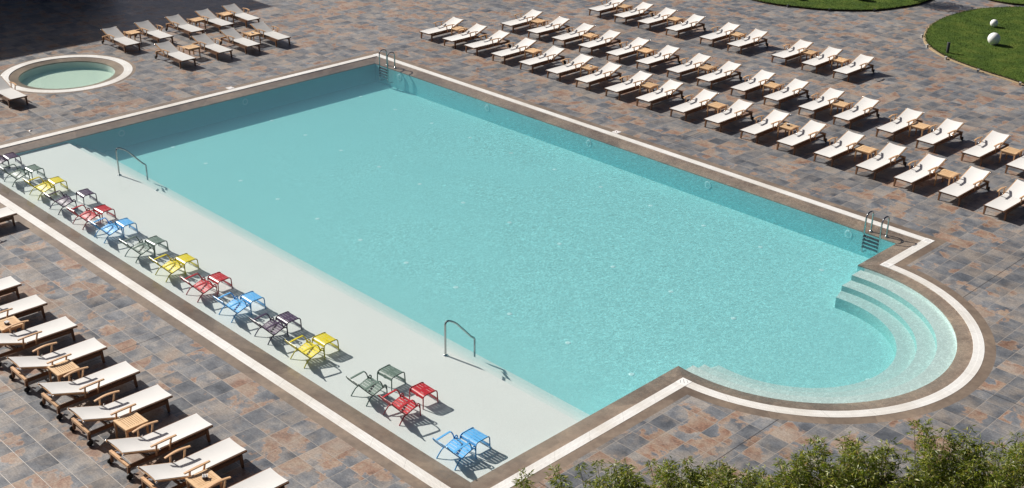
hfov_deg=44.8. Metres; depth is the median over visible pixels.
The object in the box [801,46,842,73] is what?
sun lounger
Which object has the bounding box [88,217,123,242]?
armchair
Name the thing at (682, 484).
bamboo
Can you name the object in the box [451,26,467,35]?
side table
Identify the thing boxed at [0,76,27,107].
sun lounger
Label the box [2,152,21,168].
footstool
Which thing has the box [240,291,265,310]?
footstool
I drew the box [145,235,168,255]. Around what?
footstool
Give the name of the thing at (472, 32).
sun lounger
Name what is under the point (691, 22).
sun lounger
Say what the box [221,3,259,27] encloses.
sun lounger
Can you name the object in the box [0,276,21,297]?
sun lounger
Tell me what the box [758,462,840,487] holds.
bamboo
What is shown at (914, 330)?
bay steps
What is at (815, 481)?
bamboo
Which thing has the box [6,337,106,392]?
sun lounger
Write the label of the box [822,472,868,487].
bamboo
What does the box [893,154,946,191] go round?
sun lounger
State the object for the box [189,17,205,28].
side table
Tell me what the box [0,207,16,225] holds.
sun lounger
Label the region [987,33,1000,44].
globe lamp
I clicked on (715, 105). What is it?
side table
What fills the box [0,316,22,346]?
side table
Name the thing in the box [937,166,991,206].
sun lounger
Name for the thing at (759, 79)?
sun lounger
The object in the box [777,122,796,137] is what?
side table
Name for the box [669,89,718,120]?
sun lounger
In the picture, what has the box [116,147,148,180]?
handrail
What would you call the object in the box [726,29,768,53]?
sun lounger
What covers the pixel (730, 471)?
bamboo
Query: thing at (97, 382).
sun lounger
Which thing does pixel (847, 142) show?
sun lounger
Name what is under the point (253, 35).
side table
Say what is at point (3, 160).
armchair
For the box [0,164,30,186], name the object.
armchair
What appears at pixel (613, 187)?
pool water
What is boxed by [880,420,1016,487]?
bamboo
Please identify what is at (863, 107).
sun lounger
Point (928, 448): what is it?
bamboo
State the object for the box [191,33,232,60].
sun lounger
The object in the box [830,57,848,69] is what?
side table
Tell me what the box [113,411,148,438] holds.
side table
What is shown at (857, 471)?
bamboo
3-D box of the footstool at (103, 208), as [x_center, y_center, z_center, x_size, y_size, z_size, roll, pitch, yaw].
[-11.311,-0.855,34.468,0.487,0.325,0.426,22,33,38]
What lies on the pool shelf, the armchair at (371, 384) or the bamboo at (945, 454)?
the armchair at (371, 384)
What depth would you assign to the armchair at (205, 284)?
30.34 m
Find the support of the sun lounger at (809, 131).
on the slate paving
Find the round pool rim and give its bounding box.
[0,55,132,92]
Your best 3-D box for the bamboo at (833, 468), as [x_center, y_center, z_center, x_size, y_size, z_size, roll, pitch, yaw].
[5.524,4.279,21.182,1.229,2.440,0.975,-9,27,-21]
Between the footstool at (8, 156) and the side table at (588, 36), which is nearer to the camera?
the footstool at (8, 156)
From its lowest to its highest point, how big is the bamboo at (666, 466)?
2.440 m
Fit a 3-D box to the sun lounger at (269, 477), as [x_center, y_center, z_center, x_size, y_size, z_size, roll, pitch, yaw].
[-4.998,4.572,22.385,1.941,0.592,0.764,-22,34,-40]
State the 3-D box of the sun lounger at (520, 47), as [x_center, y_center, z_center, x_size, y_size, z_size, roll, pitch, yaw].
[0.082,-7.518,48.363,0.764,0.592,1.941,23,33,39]
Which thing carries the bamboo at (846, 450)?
on the slate paving
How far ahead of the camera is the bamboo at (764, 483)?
20.03 m
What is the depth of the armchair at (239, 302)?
29.45 m
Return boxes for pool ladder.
[379,49,395,82]
[861,211,889,254]
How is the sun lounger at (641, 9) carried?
on the slate paving
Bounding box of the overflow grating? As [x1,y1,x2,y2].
[0,53,984,487]
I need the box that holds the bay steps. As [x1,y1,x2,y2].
[686,270,955,402]
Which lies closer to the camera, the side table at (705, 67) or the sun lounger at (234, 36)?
the side table at (705, 67)
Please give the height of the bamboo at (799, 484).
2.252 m
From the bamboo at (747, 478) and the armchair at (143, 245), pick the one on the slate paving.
the bamboo at (747, 478)
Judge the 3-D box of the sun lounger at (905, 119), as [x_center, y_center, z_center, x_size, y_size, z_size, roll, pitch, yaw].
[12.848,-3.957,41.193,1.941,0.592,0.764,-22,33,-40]
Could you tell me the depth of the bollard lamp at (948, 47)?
49.62 m
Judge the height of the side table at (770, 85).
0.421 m
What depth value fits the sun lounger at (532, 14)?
52.35 m
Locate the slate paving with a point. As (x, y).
(976, 260)
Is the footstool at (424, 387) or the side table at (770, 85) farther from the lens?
the side table at (770, 85)
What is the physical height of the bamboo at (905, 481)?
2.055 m
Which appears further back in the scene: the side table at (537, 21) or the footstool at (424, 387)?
the side table at (537, 21)
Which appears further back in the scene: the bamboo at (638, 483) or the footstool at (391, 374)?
the footstool at (391, 374)
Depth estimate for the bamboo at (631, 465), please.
20.75 m
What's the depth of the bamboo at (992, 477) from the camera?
20.56 m
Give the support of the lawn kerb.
on the slate paving
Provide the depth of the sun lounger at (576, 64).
46.40 m
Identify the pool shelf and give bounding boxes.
[0,143,589,481]
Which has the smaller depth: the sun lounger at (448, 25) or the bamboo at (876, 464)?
the bamboo at (876, 464)
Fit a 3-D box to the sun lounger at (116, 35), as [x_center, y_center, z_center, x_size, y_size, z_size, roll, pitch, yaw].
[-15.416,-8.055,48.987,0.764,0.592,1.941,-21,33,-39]
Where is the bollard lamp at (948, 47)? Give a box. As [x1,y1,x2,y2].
[946,42,950,52]
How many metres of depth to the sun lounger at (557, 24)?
51.43 m
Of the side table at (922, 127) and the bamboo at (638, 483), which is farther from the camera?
the side table at (922, 127)
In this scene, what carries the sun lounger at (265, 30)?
on the slate paving
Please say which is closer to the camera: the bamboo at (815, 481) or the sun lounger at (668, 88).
the bamboo at (815, 481)
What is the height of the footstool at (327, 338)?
0.325 m
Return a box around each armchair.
[0,155,9,167]
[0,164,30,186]
[22,177,56,199]
[43,190,77,214]
[66,205,101,229]
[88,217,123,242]
[118,236,154,262]
[149,254,185,281]
[180,273,217,302]
[213,292,251,322]
[249,313,288,344]
[285,335,325,367]
[346,371,387,405]
[378,389,420,425]
[432,431,476,469]
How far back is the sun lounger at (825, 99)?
43.09 m
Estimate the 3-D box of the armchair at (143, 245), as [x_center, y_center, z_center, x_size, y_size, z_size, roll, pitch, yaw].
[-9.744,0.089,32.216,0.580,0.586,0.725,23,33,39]
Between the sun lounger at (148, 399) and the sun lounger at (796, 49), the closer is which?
the sun lounger at (148, 399)
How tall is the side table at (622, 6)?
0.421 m
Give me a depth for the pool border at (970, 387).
27.48 m
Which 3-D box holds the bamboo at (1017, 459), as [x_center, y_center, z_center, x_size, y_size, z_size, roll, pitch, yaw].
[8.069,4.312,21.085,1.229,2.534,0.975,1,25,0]
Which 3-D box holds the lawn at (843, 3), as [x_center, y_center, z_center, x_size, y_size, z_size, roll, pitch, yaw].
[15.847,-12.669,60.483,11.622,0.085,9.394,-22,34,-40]
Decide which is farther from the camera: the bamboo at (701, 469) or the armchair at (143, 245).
the armchair at (143, 245)
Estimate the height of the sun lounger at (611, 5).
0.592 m
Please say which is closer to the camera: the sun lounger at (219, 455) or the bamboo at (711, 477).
the bamboo at (711, 477)
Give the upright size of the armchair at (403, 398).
0.586 m
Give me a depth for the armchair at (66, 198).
34.94 m
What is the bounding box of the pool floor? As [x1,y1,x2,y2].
[102,81,894,414]
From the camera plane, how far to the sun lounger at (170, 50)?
47.30 m
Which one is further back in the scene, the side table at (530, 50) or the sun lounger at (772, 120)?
the side table at (530, 50)
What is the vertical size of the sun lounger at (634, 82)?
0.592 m
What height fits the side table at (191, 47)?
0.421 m
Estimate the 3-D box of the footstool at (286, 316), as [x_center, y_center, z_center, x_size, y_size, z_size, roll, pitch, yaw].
[-5.208,1.830,28.942,0.427,0.325,0.487,-22,33,-39]
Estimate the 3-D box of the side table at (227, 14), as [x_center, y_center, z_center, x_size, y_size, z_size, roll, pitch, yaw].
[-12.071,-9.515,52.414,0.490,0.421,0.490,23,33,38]
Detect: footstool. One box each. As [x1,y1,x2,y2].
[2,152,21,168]
[24,164,45,180]
[47,176,67,193]
[76,188,97,205]
[93,204,115,222]
[115,218,137,236]
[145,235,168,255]
[174,253,198,271]
[207,272,232,293]
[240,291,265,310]
[275,311,301,329]
[312,332,338,350]
[377,364,405,390]
[409,382,438,409]
[459,427,490,448]
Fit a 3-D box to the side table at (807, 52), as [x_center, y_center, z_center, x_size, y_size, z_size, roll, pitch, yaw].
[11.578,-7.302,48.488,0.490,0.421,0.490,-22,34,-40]
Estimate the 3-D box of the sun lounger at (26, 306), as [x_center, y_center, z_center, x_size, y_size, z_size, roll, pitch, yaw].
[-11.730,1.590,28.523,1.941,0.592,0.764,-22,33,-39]
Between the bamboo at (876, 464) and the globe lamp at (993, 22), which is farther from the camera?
the globe lamp at (993, 22)
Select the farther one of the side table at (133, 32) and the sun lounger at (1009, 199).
the side table at (133, 32)
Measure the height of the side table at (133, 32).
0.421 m
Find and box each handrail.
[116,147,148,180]
[443,320,475,356]
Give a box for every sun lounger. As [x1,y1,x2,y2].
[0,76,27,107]
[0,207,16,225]
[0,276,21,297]
[0,294,47,319]
[0,316,77,366]
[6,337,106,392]
[37,361,139,419]
[67,384,172,445]
[101,26,139,52]
[105,413,212,479]
[134,20,173,42]
[137,437,246,487]
[154,41,195,68]
[165,14,203,39]
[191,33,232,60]
[194,9,233,32]
[206,467,288,487]
[219,27,260,53]
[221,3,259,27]
[249,21,290,46]
[419,17,463,41]
[442,24,487,48]
[464,30,510,55]
[491,38,537,63]
[500,9,543,32]
[518,46,565,72]
[527,16,570,40]
[545,54,593,81]
[551,23,595,47]
[574,62,622,90]
[578,30,621,55]
[588,0,626,17]
[604,71,653,99]
[605,37,649,62]
[613,2,653,24]
[635,45,680,71]
[635,79,683,109]
[637,7,677,30]
[665,14,705,37]
[666,53,711,80]
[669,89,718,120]
[696,61,741,89]
[699,22,740,46]
[704,99,753,131]
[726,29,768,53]
[730,70,775,98]
[739,109,790,142]
[763,78,809,108]
[771,39,813,65]
[776,120,827,154]
[798,88,845,118]
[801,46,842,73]
[813,131,865,166]
[832,54,874,81]
[833,97,879,128]
[855,142,907,179]
[876,108,923,141]
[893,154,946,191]
[915,118,964,152]
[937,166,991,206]
[961,130,1010,165]
[983,179,1023,220]
[1005,149,1023,172]
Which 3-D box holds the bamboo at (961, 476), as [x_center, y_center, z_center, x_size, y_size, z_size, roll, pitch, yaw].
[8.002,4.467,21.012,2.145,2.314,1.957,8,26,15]
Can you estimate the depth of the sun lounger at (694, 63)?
46.74 m
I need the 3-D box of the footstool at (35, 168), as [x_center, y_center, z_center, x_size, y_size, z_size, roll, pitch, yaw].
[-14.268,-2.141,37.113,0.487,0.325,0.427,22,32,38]
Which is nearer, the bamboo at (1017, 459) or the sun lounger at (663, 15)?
the bamboo at (1017, 459)
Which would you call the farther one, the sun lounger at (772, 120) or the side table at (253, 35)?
the side table at (253, 35)
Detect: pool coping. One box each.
[0,56,972,487]
[9,57,123,89]
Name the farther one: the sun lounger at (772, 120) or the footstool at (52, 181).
the sun lounger at (772, 120)
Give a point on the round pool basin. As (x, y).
(66, 75)
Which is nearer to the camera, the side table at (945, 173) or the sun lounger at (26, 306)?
the sun lounger at (26, 306)
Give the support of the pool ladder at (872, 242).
attached to the pool coping at (506, 470)
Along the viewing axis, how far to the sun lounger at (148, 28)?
49.95 m
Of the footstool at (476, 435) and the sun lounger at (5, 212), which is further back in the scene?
the sun lounger at (5, 212)
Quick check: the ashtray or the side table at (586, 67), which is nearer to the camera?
the ashtray
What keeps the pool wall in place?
on the pool floor
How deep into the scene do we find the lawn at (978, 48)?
51.49 m
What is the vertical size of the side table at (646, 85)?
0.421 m
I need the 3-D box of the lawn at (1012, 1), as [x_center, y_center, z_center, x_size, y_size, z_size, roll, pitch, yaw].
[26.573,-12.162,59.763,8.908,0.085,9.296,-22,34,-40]
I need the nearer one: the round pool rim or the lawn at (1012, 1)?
the round pool rim
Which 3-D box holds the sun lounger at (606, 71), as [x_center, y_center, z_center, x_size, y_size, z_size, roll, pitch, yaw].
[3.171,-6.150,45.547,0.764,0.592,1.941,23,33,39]
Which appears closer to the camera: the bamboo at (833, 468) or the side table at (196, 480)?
the bamboo at (833, 468)
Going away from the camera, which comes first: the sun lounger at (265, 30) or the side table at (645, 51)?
the side table at (645, 51)
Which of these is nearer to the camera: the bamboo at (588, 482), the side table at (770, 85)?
the bamboo at (588, 482)
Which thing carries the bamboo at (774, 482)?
on the slate paving
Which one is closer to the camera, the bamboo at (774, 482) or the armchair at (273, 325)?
the bamboo at (774, 482)
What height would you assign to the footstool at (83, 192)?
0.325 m
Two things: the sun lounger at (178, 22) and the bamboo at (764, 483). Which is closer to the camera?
the bamboo at (764, 483)
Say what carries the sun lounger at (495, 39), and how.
on the slate paving
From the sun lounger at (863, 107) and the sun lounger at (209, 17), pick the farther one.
the sun lounger at (209, 17)
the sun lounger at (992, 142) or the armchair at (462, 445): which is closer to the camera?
the armchair at (462, 445)
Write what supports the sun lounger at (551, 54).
on the slate paving
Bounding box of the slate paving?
[0,0,1023,487]
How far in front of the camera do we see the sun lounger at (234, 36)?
49.15 m
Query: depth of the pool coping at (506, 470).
30.23 m
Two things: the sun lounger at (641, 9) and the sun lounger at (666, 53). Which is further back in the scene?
the sun lounger at (641, 9)
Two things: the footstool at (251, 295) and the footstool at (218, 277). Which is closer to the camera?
the footstool at (251, 295)
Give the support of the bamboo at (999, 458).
on the slate paving
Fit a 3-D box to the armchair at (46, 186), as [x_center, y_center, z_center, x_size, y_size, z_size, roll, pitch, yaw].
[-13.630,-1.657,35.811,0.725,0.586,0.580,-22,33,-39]
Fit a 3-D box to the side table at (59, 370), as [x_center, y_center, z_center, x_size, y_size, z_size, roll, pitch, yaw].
[-9.453,2.784,26.250,0.490,0.421,0.490,-22,33,-40]
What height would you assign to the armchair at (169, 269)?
0.586 m
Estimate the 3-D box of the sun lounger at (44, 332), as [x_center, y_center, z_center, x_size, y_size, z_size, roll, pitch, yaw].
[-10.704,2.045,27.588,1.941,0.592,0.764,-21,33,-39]
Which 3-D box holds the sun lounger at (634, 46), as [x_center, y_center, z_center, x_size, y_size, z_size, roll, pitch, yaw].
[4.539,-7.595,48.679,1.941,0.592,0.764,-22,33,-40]
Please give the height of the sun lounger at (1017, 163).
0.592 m
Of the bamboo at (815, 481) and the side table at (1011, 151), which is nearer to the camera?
the bamboo at (815, 481)
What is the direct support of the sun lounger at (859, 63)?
on the slate paving
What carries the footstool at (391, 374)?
on the pool shelf
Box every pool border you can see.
[0,51,995,487]
[0,54,135,93]
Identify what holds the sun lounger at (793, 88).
on the slate paving
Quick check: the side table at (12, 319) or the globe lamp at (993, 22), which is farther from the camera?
the globe lamp at (993, 22)
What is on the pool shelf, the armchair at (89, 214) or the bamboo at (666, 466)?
the armchair at (89, 214)
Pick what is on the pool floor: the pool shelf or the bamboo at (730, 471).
the pool shelf
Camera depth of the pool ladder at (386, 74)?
47.24 m
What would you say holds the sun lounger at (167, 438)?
on the slate paving
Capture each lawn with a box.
[752,0,930,10]
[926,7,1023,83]
[988,0,1023,5]
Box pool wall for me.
[15,64,956,350]
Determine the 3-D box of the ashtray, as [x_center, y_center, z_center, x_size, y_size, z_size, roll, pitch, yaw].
[-5.608,4.250,22.683,0.110,0.060,0.110,-4,26,-11]
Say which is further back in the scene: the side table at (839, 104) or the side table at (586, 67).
the side table at (586, 67)
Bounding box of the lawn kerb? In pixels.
[923,20,1023,85]
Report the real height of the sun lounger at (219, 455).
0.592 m
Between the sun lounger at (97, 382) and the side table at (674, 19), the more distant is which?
the side table at (674, 19)
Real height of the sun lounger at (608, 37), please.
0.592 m
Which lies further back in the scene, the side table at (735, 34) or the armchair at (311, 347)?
the side table at (735, 34)
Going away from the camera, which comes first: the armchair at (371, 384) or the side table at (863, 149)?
the armchair at (371, 384)
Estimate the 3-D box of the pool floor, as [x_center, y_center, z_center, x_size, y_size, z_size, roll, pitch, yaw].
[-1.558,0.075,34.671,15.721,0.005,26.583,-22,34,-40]
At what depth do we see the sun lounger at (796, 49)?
48.73 m
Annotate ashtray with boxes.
[202,474,207,479]
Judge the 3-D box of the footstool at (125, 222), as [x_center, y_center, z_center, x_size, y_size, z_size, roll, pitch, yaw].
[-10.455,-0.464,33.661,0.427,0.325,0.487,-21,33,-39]
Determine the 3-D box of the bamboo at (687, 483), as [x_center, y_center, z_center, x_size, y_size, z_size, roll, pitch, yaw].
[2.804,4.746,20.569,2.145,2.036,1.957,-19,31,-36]
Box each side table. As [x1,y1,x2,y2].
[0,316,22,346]
[47,359,80,381]
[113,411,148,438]
[123,30,141,41]
[182,44,200,56]
[185,468,222,487]
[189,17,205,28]
[218,12,233,22]
[244,31,260,43]
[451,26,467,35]
[524,48,541,59]
[529,18,545,29]
[580,64,597,76]
[582,33,597,42]
[616,4,631,13]
[636,48,653,59]
[639,82,657,95]
[666,16,682,27]
[697,64,715,76]
[706,102,726,115]
[729,32,745,42]
[762,82,781,95]
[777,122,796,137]
[799,49,817,61]
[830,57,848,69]
[830,100,850,114]
[854,145,875,161]
[908,122,930,136]
[934,169,957,185]
[998,147,1021,162]
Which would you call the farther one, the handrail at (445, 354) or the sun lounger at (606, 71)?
the sun lounger at (606, 71)
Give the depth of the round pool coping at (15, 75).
46.79 m
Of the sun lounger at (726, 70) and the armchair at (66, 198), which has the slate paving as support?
the sun lounger at (726, 70)
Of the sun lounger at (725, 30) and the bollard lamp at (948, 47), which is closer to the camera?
the bollard lamp at (948, 47)
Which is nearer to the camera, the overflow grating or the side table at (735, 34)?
the overflow grating
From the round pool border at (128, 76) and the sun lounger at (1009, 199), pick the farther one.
the round pool border at (128, 76)
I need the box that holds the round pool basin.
[18,62,114,88]
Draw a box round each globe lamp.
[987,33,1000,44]
[990,19,997,26]
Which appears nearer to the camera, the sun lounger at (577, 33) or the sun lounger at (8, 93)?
the sun lounger at (8, 93)
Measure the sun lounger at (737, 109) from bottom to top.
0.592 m
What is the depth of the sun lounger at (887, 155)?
38.16 m
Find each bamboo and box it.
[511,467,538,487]
[543,463,614,487]
[556,460,636,487]
[572,462,632,487]
[590,459,653,487]
[604,456,679,487]
[643,459,702,487]
[662,465,722,487]
[669,460,776,487]
[680,456,749,487]
[701,463,725,487]
[707,468,780,487]
[713,463,821,487]
[752,458,787,487]
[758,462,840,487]
[772,443,867,487]
[784,452,853,487]
[806,436,882,487]
[808,431,925,487]
[822,471,918,487]
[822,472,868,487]
[836,437,914,487]
[855,439,933,487]
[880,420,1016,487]
[891,472,911,487]
[908,418,989,487]
[920,451,1023,487]
[930,442,1023,487]
[954,432,1023,487]
[957,434,1023,487]
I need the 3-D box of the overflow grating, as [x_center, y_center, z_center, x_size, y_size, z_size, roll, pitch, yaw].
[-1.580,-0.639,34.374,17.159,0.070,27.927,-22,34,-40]
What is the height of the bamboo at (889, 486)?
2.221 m
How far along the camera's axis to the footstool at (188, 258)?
31.65 m
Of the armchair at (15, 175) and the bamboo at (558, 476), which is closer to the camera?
the bamboo at (558, 476)

